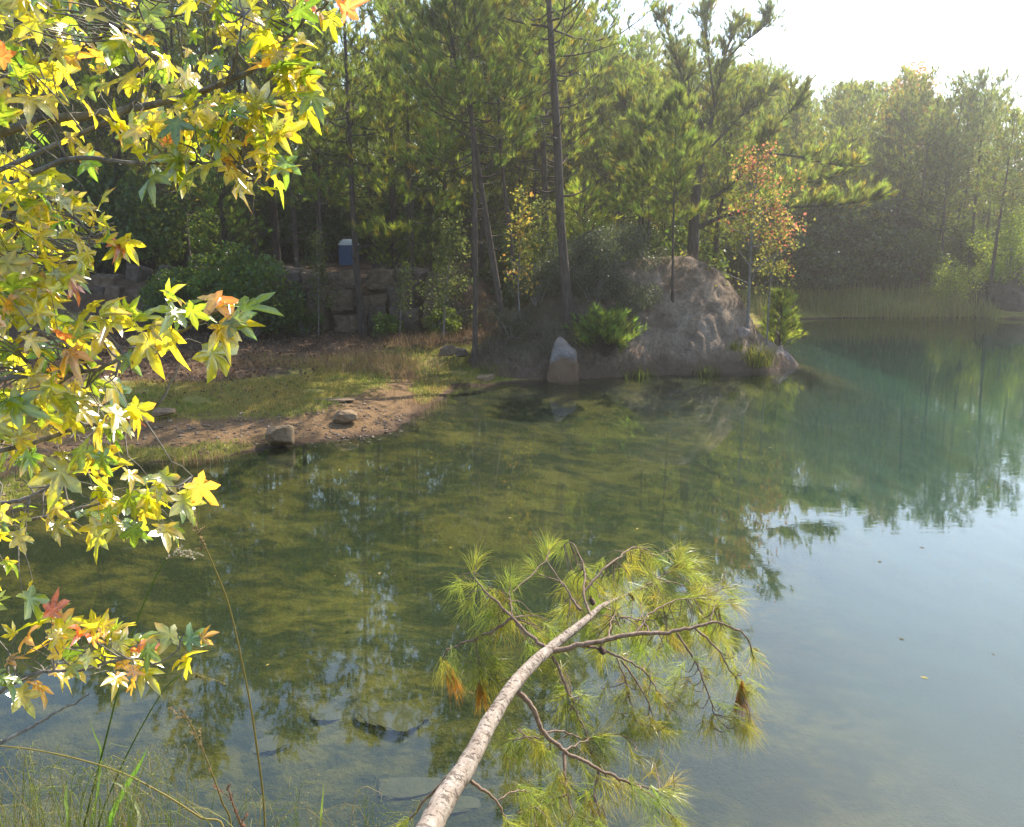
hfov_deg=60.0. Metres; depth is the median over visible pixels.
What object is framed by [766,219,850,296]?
evergreen bush
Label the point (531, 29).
pine tree
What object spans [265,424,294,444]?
boulder
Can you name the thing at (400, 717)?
submerged slab
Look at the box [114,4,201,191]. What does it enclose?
pine tree
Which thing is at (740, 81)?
pine tree
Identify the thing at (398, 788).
submerged slab
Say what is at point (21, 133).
pine tree
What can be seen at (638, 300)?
shrub
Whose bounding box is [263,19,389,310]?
pine tree
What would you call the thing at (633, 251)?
shrub
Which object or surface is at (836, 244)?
understorey bush
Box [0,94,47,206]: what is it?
pine tree
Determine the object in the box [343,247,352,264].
door
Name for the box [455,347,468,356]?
boulder
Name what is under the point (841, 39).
sky
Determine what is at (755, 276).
pine tree
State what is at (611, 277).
shrub
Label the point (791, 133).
pine tree
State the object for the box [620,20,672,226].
pine tree
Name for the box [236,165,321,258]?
understorey bush
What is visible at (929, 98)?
pine tree
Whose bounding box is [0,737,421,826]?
grass
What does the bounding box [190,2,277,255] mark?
pine tree
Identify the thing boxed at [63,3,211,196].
pine tree
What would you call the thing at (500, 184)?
pine tree
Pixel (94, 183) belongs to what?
understorey bush
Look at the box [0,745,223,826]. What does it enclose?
tall grass
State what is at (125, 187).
understorey bush
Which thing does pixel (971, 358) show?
water
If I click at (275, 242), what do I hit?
pine tree
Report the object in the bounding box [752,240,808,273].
understorey bush
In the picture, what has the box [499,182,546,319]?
sweetgum sapling
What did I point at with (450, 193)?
pine tree
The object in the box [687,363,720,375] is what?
grass clump
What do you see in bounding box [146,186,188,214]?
understorey bush
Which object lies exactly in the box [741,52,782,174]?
pine tree
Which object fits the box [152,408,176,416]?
boulder
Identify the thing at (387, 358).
dry grass
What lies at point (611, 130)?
pine tree
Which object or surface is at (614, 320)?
shrub
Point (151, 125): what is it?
pine tree
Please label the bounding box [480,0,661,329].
pine tree
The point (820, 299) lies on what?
reeds
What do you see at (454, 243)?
sweetgum sapling
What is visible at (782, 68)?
pine tree
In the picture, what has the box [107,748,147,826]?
tall grass
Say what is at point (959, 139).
pine tree
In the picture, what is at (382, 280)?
rock wall
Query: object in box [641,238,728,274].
understorey bush
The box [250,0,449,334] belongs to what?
pine tree
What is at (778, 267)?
maple sapling
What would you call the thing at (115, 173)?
understorey bush
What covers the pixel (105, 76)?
pine tree
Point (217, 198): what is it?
young pine
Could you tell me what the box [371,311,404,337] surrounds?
shrub
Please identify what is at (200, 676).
tall grass
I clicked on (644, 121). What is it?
pine tree
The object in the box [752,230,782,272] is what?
understorey bush
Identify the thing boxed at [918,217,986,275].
understorey bush
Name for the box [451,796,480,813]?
submerged slab
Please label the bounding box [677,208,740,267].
understorey bush
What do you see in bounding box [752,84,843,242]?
pine tree
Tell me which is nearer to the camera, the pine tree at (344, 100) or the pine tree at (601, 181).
the pine tree at (344, 100)
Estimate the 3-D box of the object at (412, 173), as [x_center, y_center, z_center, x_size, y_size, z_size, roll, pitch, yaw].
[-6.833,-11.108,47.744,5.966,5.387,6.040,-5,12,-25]
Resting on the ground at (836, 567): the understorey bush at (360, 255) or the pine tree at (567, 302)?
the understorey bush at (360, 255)
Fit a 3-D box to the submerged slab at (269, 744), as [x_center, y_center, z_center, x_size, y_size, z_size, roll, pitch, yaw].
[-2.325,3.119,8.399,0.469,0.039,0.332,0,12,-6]
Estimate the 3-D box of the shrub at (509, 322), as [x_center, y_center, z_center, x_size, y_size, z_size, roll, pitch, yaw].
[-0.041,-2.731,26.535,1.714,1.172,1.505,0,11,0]
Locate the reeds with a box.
[741,277,1005,321]
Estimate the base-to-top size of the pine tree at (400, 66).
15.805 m
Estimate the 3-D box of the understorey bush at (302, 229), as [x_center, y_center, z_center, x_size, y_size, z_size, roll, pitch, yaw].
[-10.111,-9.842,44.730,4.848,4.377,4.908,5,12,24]
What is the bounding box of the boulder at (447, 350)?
[439,345,455,355]
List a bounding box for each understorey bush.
[2,203,14,239]
[36,163,142,276]
[51,156,152,273]
[67,171,167,276]
[93,192,191,274]
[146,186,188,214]
[151,197,188,265]
[164,207,220,267]
[187,186,258,256]
[190,169,270,256]
[207,199,258,256]
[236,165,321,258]
[258,178,333,258]
[280,155,367,252]
[298,195,363,259]
[300,151,404,251]
[311,172,378,249]
[321,182,399,257]
[334,188,405,258]
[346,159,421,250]
[374,178,452,257]
[448,191,507,256]
[478,229,537,288]
[484,201,552,257]
[487,252,551,310]
[498,237,577,288]
[627,220,729,277]
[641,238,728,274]
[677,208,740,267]
[699,220,766,265]
[704,228,753,274]
[721,240,753,281]
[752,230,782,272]
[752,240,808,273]
[809,231,856,275]
[897,229,951,284]
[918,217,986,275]
[958,237,1023,279]
[976,223,1009,247]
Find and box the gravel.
[0,401,426,498]
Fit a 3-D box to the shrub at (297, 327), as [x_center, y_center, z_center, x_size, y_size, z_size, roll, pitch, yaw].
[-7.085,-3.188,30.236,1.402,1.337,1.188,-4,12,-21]
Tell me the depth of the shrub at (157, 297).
29.84 m
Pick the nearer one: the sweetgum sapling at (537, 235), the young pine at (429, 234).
the sweetgum sapling at (537, 235)
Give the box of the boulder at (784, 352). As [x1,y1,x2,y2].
[775,345,796,365]
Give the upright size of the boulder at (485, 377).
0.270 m
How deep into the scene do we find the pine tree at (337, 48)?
48.80 m
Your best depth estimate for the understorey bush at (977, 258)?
49.56 m
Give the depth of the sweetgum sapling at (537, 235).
29.30 m
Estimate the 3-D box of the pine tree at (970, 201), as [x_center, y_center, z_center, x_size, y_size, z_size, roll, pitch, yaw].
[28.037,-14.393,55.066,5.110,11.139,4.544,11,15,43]
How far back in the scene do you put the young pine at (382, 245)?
33.71 m
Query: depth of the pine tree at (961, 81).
48.32 m
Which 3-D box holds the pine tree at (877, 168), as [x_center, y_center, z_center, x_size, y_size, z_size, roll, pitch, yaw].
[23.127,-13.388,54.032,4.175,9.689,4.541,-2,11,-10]
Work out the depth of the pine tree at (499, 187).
47.66 m
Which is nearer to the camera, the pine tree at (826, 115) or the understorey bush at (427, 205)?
the understorey bush at (427, 205)
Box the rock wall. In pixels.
[71,263,468,333]
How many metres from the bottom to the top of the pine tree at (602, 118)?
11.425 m
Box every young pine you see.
[165,160,273,266]
[359,216,422,269]
[405,212,461,270]
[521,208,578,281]
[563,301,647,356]
[754,285,808,345]
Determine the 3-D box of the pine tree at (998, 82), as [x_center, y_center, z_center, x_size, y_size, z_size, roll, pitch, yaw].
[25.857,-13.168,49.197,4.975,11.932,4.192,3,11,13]
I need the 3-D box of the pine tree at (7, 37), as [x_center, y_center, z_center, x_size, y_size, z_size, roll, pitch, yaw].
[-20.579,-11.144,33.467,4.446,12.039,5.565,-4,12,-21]
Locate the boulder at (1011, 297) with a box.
[993,285,1023,311]
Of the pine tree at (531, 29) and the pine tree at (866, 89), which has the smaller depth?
the pine tree at (531, 29)
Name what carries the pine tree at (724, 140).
on the ground at (836, 567)
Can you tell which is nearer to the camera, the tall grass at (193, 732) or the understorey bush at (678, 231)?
the tall grass at (193, 732)
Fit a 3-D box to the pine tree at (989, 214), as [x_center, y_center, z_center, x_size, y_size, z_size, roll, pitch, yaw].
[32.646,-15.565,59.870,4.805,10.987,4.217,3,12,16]
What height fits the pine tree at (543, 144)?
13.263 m
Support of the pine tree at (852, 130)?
on the ground at (836, 567)
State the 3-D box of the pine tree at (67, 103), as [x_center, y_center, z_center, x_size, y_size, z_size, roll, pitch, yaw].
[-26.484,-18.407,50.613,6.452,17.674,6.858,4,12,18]
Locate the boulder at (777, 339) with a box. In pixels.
[773,332,781,344]
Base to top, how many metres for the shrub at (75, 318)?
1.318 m
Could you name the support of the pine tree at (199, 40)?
on the ground at (836, 567)
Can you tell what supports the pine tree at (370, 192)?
on the ground at (836, 567)
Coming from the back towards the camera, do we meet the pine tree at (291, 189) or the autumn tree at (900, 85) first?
the autumn tree at (900, 85)
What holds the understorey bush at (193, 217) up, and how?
on the ground at (836, 567)
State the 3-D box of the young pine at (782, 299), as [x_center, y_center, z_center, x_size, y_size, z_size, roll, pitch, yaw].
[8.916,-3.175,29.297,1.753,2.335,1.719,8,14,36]
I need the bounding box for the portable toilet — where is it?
[338,239,358,264]
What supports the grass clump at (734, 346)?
on the mound
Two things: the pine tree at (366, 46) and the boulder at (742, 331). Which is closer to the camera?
the boulder at (742, 331)
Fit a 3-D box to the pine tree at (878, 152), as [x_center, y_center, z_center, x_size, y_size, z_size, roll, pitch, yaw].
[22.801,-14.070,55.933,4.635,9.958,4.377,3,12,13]
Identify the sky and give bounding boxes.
[3,0,1023,230]
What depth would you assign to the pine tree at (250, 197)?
36.20 m
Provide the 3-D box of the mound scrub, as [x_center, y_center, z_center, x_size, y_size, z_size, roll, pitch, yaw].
[3.206,-3.251,27.201,9.829,3.562,5.055,0,11,0]
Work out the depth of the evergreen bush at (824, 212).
48.44 m
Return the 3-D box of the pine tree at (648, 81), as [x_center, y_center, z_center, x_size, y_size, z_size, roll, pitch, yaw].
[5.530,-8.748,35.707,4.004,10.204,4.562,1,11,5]
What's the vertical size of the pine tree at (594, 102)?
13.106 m
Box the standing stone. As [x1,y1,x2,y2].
[547,337,578,384]
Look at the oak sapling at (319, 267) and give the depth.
29.79 m
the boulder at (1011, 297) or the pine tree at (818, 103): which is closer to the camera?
the boulder at (1011, 297)
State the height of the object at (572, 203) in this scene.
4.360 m
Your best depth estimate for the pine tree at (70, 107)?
45.38 m
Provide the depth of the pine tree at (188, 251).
34.85 m
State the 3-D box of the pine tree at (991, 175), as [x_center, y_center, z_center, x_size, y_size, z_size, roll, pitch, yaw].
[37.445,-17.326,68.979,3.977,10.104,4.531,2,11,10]
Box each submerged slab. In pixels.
[250,735,290,753]
[310,709,341,721]
[354,702,431,731]
[378,777,440,799]
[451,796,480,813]
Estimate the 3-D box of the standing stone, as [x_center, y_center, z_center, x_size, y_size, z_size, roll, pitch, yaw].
[1.451,-1.308,25.417,0.933,1.776,0.886,0,11,0]
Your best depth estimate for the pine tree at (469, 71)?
24.47 m
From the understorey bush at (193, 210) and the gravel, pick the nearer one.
the gravel
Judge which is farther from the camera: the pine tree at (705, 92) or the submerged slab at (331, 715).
the pine tree at (705, 92)
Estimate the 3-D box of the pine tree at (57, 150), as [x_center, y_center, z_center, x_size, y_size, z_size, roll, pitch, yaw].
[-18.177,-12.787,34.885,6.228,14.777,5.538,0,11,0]
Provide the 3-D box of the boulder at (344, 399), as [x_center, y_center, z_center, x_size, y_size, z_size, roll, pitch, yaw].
[-4.079,-0.302,20.242,0.989,0.091,0.452,-2,11,-11]
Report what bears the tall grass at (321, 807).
on the ground at (836, 567)
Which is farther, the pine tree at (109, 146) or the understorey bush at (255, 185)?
the understorey bush at (255, 185)
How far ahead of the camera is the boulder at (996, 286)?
46.53 m
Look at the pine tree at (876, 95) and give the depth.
67.02 m
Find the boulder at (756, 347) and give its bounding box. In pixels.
[752,346,764,357]
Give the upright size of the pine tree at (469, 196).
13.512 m
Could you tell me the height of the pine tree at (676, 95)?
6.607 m
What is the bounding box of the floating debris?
[33,359,1020,762]
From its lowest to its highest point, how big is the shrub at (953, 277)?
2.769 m
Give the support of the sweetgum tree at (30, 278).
on the ground at (836, 567)
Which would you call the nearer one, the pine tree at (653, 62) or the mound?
the mound
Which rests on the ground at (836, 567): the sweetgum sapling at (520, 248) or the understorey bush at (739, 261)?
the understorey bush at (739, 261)
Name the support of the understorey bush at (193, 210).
on the ground at (836, 567)
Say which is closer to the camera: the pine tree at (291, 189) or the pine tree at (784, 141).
the pine tree at (291, 189)
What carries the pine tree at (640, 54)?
on the ground at (836, 567)
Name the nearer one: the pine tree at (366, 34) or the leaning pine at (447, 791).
the leaning pine at (447, 791)
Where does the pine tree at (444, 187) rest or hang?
on the ground at (836, 567)
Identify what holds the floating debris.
on the water
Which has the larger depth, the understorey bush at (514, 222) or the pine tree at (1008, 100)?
the pine tree at (1008, 100)
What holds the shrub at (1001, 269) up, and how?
on the ground at (836, 567)
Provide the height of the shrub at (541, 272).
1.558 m
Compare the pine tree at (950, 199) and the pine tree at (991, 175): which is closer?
the pine tree at (950, 199)
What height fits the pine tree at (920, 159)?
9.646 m
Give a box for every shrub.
[55,309,99,344]
[138,253,223,332]
[185,239,306,339]
[283,302,323,335]
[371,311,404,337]
[420,307,461,337]
[483,302,538,339]
[504,259,569,305]
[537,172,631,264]
[537,239,609,285]
[560,258,631,304]
[567,219,662,273]
[606,281,663,322]
[625,241,671,271]
[917,254,994,306]
[965,204,1023,285]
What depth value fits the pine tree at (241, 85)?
46.93 m
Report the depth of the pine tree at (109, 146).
33.05 m
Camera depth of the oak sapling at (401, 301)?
29.48 m
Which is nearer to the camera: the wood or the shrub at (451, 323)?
the shrub at (451, 323)
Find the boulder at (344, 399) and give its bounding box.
[313,397,354,402]
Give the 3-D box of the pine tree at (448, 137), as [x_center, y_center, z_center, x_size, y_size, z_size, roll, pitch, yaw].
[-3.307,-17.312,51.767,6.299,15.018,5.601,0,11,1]
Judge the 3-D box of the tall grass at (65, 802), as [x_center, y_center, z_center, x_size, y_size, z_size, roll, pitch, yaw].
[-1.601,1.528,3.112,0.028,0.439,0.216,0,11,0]
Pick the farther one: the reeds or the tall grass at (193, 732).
the reeds
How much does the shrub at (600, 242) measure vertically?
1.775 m
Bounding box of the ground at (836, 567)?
[0,235,1023,826]
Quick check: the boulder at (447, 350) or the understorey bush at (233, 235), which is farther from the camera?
the understorey bush at (233, 235)
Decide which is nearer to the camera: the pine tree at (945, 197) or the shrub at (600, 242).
the shrub at (600, 242)
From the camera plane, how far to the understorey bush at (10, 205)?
44.10 m
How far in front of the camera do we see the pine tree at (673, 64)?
50.81 m
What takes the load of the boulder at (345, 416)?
on the ground at (836, 567)
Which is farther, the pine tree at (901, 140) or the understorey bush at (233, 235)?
the pine tree at (901, 140)
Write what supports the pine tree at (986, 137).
on the ground at (836, 567)
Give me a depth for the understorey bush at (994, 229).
55.67 m
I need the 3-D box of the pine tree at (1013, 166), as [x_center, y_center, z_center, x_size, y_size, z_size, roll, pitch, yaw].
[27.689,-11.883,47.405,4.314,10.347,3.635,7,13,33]
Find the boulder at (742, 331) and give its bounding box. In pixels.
[736,327,749,336]
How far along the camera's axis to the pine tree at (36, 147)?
35.58 m
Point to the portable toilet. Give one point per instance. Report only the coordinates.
(345, 249)
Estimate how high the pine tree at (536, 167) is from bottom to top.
12.984 m
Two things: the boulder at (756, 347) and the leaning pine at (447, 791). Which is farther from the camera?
the boulder at (756, 347)
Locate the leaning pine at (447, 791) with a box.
[389,528,778,826]
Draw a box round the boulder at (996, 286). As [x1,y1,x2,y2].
[966,278,1017,307]
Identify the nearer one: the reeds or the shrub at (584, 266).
the shrub at (584, 266)
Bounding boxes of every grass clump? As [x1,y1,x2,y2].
[622,366,658,379]
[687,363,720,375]
[726,341,743,351]
[739,340,790,367]
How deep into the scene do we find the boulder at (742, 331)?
26.89 m
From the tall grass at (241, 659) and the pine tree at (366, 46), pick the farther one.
the pine tree at (366, 46)
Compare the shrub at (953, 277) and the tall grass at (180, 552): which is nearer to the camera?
the tall grass at (180, 552)
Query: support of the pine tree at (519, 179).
on the ground at (836, 567)
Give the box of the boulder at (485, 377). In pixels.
[476,374,494,381]
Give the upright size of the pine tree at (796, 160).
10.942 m
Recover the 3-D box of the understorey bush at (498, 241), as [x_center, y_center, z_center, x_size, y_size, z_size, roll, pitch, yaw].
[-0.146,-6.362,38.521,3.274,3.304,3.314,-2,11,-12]
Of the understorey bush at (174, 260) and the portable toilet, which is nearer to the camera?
the understorey bush at (174, 260)
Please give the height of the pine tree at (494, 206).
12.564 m
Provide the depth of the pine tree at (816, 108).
51.17 m
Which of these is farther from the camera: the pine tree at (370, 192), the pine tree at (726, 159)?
the pine tree at (726, 159)
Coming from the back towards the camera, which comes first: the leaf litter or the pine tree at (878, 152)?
the pine tree at (878, 152)
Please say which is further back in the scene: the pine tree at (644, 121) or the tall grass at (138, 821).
the pine tree at (644, 121)
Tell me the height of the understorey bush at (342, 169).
5.724 m
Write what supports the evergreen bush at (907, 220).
on the ground at (836, 567)
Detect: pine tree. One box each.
[0,0,134,173]
[0,11,83,249]
[0,35,21,127]
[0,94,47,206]
[1,12,41,148]
[3,7,79,198]
[3,33,90,165]
[6,9,94,153]
[10,2,129,261]
[28,2,126,164]
[35,0,187,272]
[44,4,136,158]
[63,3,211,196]
[66,0,237,267]
[69,0,173,262]
[97,9,188,172]
[103,0,225,266]
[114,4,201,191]
[145,0,274,255]
[174,0,292,264]
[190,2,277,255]
[194,5,292,248]
[197,1,328,265]
[208,63,270,246]
[225,0,357,267]
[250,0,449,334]
[257,3,379,270]
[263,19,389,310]
[288,2,353,158]
[309,0,458,268]
[323,36,415,267]
[326,32,396,162]
[334,26,480,307]
[353,0,445,190]
[353,5,469,264]
[359,4,421,141]
[371,0,592,336]
[387,0,549,364]
[393,6,488,265]
[405,0,504,258]
[405,0,538,277]
[409,1,481,252]
[410,44,490,182]
[425,0,545,275]
[426,0,567,313]
[449,0,637,285]
[461,0,566,228]
[465,35,553,224]
[471,61,551,195]
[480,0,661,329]
[482,4,594,238]
[486,13,588,227]
[495,6,590,224]
[511,0,640,226]
[512,1,626,226]
[522,1,600,221]
[545,10,649,236]
[565,52,671,257]
[573,52,661,214]
[573,71,634,249]
[580,33,680,239]
[585,56,651,227]
[596,95,701,254]
[598,0,900,259]
[601,65,700,252]
[615,51,695,228]
[616,78,716,302]
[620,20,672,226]
[630,68,694,239]
[641,29,709,240]
[650,48,715,225]
[651,56,746,240]
[669,61,788,270]
[676,66,757,249]
[685,55,779,253]
[701,105,750,236]
[726,57,786,268]
[732,58,787,192]
[733,102,791,278]
[739,100,810,256]
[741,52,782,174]
[748,78,820,232]
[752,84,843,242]
[766,104,833,225]
[768,59,813,91]
[774,68,816,224]
[779,107,826,197]
[796,126,871,233]
[798,76,877,220]
[807,120,884,284]
[813,96,831,142]
[815,82,867,191]
[816,79,888,211]
[819,79,900,209]
[820,100,836,146]
[830,77,887,176]
[831,83,881,168]
[851,63,956,225]
[853,108,903,215]
[859,77,923,215]
[860,113,925,221]
[868,88,944,219]
[878,89,979,285]
[892,110,970,278]
[902,97,982,272]
[907,130,982,281]
[913,94,989,230]
[918,67,995,278]
[919,89,1001,226]
[937,106,1002,273]
[941,63,1023,283]
[966,101,1023,232]
[967,89,1015,223]
[971,106,1023,306]
[979,85,1021,194]
[980,131,1023,221]
[986,141,1023,234]
[987,103,1023,283]
[1010,178,1023,227]
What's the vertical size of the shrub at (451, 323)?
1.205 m
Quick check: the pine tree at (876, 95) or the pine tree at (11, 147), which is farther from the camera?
the pine tree at (876, 95)
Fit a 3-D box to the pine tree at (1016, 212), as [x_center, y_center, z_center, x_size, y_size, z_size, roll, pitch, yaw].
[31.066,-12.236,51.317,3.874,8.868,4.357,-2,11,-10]
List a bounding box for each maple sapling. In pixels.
[674,138,815,328]
[733,202,804,345]
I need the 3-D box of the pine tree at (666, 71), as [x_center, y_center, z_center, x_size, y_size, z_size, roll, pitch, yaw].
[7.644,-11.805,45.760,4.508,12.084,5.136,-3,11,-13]
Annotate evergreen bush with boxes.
[755,242,819,294]
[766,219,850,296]
[770,183,877,267]
[810,193,913,285]
[837,181,938,264]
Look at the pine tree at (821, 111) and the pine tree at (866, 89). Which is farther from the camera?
the pine tree at (821, 111)
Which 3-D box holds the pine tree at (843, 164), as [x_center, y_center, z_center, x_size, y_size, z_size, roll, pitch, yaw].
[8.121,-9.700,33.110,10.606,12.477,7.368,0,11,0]
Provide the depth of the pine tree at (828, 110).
55.21 m
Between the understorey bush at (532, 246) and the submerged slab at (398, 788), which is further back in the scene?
the understorey bush at (532, 246)
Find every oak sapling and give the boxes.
[295,224,342,334]
[392,259,415,338]
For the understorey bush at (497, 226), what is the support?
on the ground at (836, 567)
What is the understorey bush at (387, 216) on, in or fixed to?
on the ground at (836, 567)
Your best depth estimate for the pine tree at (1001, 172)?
49.16 m
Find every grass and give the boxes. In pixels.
[0,340,512,500]
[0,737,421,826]
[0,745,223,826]
[64,777,67,826]
[83,545,203,826]
[89,719,101,826]
[98,673,227,826]
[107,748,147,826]
[107,781,140,826]
[147,291,492,466]
[168,706,231,826]
[188,510,265,826]
[213,783,247,826]
[319,785,323,826]
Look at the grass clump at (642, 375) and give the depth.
25.94 m
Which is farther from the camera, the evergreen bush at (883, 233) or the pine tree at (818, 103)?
the pine tree at (818, 103)
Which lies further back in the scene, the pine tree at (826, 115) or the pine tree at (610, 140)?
the pine tree at (826, 115)
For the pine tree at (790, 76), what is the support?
on the ground at (836, 567)
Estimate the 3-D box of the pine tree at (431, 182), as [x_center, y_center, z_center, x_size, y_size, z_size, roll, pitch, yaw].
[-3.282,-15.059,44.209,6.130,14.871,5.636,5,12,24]
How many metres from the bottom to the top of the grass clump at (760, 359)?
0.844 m
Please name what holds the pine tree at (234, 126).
on the ground at (836, 567)
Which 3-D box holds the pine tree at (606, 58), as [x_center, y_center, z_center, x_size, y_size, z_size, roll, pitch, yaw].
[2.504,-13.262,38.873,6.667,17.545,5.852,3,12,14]
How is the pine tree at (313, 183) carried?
on the ground at (836, 567)
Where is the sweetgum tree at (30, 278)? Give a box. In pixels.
[0,0,368,744]
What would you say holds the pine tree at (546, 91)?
on the ground at (836, 567)
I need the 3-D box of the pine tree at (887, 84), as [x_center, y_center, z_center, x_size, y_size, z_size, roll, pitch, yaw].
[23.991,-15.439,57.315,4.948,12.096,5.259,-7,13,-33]
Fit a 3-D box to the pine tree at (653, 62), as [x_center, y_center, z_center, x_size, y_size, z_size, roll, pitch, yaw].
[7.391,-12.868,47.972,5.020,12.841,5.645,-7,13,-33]
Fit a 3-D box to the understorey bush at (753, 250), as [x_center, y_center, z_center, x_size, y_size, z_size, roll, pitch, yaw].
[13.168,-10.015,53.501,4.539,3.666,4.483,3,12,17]
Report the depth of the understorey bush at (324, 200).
43.71 m
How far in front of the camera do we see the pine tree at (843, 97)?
53.19 m
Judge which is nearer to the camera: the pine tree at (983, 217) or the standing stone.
the standing stone
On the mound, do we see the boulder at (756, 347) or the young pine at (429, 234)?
the boulder at (756, 347)
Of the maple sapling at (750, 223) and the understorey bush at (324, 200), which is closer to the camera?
the maple sapling at (750, 223)
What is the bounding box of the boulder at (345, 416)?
[334,409,357,423]
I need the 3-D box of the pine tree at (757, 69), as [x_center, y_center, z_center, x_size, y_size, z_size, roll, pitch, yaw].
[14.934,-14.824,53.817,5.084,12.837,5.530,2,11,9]
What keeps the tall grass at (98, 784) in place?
on the ground at (836, 567)
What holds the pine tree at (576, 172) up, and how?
on the ground at (836, 567)
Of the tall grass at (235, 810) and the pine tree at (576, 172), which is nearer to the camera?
the tall grass at (235, 810)
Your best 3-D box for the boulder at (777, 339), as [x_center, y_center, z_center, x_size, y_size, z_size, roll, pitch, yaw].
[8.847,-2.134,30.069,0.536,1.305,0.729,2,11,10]
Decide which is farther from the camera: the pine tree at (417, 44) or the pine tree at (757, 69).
the pine tree at (757, 69)
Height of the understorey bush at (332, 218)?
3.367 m
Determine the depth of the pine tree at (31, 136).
37.65 m
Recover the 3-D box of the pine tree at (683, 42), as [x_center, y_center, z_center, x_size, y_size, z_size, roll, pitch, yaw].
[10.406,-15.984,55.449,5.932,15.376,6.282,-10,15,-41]
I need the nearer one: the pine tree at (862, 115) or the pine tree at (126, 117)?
the pine tree at (126, 117)
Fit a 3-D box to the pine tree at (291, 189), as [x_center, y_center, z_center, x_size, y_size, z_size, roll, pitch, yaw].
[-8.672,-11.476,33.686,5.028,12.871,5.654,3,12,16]
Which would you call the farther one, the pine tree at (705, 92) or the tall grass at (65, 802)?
the pine tree at (705, 92)
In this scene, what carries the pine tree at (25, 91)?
on the ground at (836, 567)
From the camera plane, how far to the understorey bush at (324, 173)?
45.64 m
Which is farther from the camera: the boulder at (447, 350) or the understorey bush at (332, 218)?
the understorey bush at (332, 218)
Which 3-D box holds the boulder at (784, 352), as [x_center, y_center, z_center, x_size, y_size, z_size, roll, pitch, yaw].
[8.620,-1.603,28.491,1.189,1.192,1.063,0,11,0]
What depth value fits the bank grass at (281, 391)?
20.52 m
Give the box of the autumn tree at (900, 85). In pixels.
[869,46,943,210]
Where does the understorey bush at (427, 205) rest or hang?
on the ground at (836, 567)
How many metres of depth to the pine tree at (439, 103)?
46.62 m
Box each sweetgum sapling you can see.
[410,206,484,338]
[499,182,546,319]
[514,195,556,283]
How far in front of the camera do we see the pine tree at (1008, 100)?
69.46 m
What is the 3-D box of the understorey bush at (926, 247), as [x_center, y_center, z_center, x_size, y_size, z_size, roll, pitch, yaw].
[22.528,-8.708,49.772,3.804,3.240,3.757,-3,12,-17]
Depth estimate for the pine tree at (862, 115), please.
60.60 m
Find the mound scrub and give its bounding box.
[462,250,765,374]
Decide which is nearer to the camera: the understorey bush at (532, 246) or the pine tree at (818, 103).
the understorey bush at (532, 246)
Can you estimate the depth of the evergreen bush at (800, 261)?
46.28 m
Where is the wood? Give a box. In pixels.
[1,64,1023,263]
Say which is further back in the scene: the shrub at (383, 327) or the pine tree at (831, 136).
the pine tree at (831, 136)
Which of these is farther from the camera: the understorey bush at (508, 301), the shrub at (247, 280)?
the understorey bush at (508, 301)
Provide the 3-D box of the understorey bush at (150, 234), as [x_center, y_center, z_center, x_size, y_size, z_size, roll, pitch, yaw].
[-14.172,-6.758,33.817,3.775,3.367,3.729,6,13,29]
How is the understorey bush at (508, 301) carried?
on the ground at (836, 567)
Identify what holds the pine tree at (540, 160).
on the ground at (836, 567)
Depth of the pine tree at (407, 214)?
34.23 m
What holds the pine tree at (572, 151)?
on the ground at (836, 567)
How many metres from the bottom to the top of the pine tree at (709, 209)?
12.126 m
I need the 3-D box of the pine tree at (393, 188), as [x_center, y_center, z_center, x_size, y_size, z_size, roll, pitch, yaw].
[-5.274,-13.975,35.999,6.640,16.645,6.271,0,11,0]
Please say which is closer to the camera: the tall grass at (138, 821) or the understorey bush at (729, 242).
the tall grass at (138, 821)
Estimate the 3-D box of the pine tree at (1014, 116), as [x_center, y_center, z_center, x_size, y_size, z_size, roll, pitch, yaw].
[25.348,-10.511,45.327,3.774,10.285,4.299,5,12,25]
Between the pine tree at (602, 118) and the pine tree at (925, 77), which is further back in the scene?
the pine tree at (925, 77)
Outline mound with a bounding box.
[469,256,798,378]
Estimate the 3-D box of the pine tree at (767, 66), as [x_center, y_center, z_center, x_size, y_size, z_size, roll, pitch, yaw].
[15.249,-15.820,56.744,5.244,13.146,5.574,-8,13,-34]
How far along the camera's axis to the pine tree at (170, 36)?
38.27 m
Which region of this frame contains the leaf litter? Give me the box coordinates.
[0,326,489,406]

